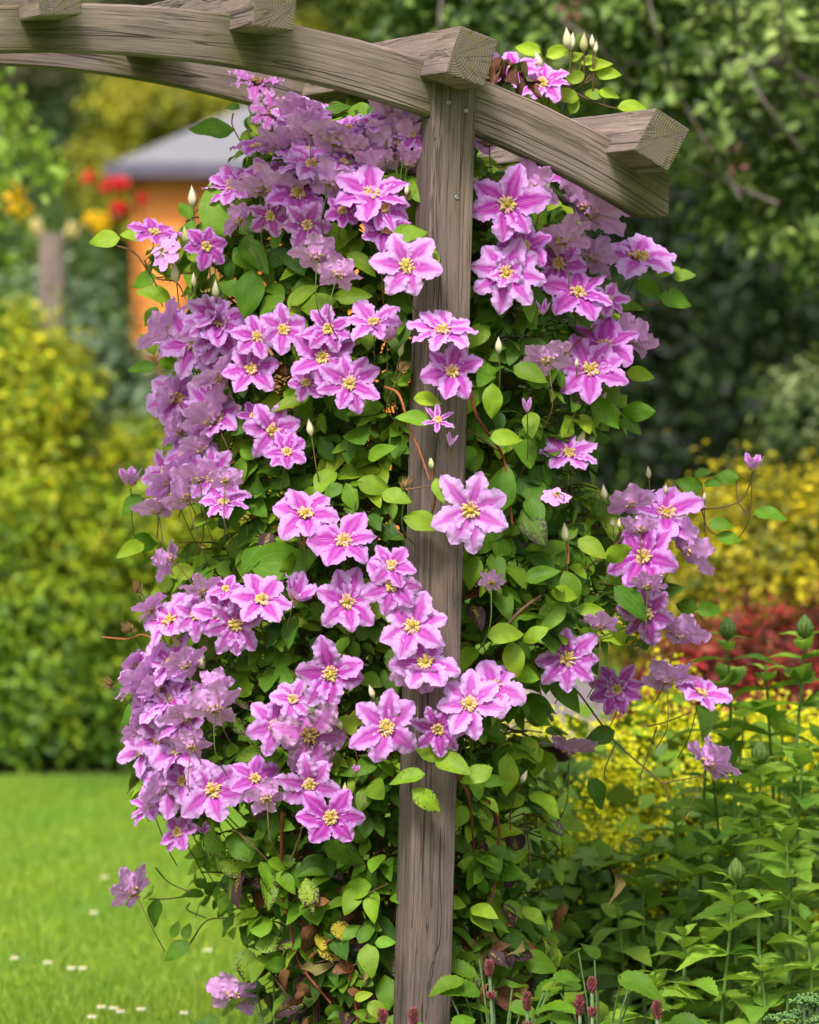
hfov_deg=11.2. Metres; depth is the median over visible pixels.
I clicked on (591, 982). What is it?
flower spike
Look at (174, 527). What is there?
golden shrub
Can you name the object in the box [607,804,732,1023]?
leafy perennial
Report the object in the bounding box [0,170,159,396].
rose bush
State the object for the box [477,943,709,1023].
ground cover plant
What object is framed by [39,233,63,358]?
wooden post
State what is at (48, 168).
arching shrub
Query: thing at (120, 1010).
daisy
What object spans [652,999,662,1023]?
flower spike
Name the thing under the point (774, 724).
leafy perennial
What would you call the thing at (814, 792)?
lady mantle
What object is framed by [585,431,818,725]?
broom
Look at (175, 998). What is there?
grass
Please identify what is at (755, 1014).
leafy perennial
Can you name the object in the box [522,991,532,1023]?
flower spike
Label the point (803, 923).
leafy perennial
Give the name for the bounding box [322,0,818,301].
apple tree
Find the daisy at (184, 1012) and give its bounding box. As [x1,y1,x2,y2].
[180,1010,187,1020]
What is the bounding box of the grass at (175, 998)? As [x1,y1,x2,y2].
[0,769,332,1023]
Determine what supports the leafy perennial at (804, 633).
on the flower bed
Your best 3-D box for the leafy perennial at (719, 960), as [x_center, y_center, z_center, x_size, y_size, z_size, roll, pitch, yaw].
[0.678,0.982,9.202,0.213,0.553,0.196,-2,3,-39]
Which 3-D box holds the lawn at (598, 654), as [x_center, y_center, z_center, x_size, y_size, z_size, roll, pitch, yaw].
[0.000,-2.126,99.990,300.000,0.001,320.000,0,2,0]
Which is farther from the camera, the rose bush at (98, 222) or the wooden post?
the rose bush at (98, 222)
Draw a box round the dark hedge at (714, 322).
[410,63,818,616]
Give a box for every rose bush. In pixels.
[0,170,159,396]
[0,181,143,456]
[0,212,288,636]
[1,218,151,469]
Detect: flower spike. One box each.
[377,1007,387,1023]
[408,1006,418,1023]
[449,958,495,1023]
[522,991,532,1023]
[574,993,584,1023]
[586,976,597,1023]
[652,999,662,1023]
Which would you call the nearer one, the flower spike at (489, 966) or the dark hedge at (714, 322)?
the flower spike at (489, 966)
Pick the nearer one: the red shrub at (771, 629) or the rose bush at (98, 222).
the red shrub at (771, 629)
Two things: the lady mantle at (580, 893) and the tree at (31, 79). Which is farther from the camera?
the tree at (31, 79)
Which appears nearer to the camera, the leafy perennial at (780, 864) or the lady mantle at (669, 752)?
the leafy perennial at (780, 864)
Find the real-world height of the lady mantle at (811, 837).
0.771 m
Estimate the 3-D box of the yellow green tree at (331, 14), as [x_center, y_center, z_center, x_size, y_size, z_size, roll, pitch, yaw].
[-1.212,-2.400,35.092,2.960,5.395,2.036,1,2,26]
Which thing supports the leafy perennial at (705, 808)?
on the flower bed
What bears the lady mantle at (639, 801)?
on the flower bed
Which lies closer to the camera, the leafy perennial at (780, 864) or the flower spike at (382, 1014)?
the flower spike at (382, 1014)
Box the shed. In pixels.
[105,106,410,577]
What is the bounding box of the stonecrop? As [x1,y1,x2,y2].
[762,991,818,1023]
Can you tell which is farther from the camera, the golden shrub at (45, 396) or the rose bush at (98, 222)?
the rose bush at (98, 222)
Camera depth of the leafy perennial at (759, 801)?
8.77 m
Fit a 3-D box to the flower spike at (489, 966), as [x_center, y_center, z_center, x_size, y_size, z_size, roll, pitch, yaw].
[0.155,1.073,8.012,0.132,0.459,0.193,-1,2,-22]
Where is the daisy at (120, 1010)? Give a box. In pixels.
[116,1009,124,1022]
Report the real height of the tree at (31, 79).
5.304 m
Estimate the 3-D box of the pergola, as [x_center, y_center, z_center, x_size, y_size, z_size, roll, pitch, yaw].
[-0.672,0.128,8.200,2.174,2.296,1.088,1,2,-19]
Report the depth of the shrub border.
16.15 m
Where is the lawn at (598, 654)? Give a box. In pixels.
[0,382,803,1023]
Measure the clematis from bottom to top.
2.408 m
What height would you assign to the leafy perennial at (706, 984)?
0.444 m
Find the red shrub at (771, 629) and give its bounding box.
[594,575,818,753]
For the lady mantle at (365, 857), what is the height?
0.780 m
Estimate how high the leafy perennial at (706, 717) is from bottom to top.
0.880 m
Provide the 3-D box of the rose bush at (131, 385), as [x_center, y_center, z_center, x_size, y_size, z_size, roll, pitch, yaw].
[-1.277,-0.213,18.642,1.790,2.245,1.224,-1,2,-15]
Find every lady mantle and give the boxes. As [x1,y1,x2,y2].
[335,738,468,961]
[455,688,664,986]
[461,732,709,950]
[485,782,738,1023]
[559,642,766,804]
[643,733,818,1017]
[724,682,818,931]
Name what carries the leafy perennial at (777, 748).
on the flower bed
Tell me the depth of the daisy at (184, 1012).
9.92 m
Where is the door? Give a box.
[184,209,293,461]
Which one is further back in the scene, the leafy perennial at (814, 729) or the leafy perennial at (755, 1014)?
the leafy perennial at (814, 729)
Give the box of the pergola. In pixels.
[0,0,688,1023]
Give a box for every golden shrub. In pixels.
[0,273,166,774]
[15,399,366,770]
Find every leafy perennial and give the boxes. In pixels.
[576,898,676,1023]
[583,836,693,1023]
[600,968,704,1023]
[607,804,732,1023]
[639,680,760,1018]
[650,923,726,1012]
[658,771,783,1018]
[662,616,794,1021]
[667,837,775,1022]
[675,858,777,1023]
[691,740,818,1022]
[695,699,783,1010]
[704,663,818,1018]
[716,954,812,1023]
[722,614,818,1013]
[725,821,818,1023]
[732,745,818,1022]
[736,711,818,1014]
[751,903,818,1017]
[772,678,818,986]
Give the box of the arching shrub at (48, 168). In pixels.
[0,66,74,343]
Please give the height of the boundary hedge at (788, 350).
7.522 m
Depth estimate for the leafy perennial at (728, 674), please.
9.03 m
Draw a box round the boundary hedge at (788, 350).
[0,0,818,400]
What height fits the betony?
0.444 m
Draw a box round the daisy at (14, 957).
[10,956,18,971]
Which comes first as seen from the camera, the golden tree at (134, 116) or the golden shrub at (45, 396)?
the golden shrub at (45, 396)
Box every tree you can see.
[0,0,311,270]
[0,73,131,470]
[43,7,355,262]
[294,0,391,42]
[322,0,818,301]
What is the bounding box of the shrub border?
[0,658,370,774]
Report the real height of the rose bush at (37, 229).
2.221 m
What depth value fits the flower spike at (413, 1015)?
7.75 m
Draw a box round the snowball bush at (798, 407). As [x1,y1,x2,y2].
[725,336,818,603]
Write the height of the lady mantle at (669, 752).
0.956 m
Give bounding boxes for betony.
[391,951,581,1023]
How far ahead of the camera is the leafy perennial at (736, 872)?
8.49 m
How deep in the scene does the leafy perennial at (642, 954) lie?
8.79 m
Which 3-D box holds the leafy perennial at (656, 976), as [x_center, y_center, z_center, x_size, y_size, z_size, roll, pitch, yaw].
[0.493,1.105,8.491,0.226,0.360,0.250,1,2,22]
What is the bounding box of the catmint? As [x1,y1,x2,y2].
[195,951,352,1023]
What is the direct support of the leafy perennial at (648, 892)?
on the flower bed
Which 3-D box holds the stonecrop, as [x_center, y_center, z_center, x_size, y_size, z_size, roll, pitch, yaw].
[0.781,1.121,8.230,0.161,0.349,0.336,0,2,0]
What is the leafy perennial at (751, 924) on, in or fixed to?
on the flower bed
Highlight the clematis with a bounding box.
[89,27,786,1023]
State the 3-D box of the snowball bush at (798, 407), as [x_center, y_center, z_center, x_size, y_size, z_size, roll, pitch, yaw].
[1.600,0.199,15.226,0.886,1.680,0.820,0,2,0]
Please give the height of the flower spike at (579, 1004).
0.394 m
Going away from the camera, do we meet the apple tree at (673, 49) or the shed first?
the apple tree at (673, 49)
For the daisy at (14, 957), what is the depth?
10.82 m

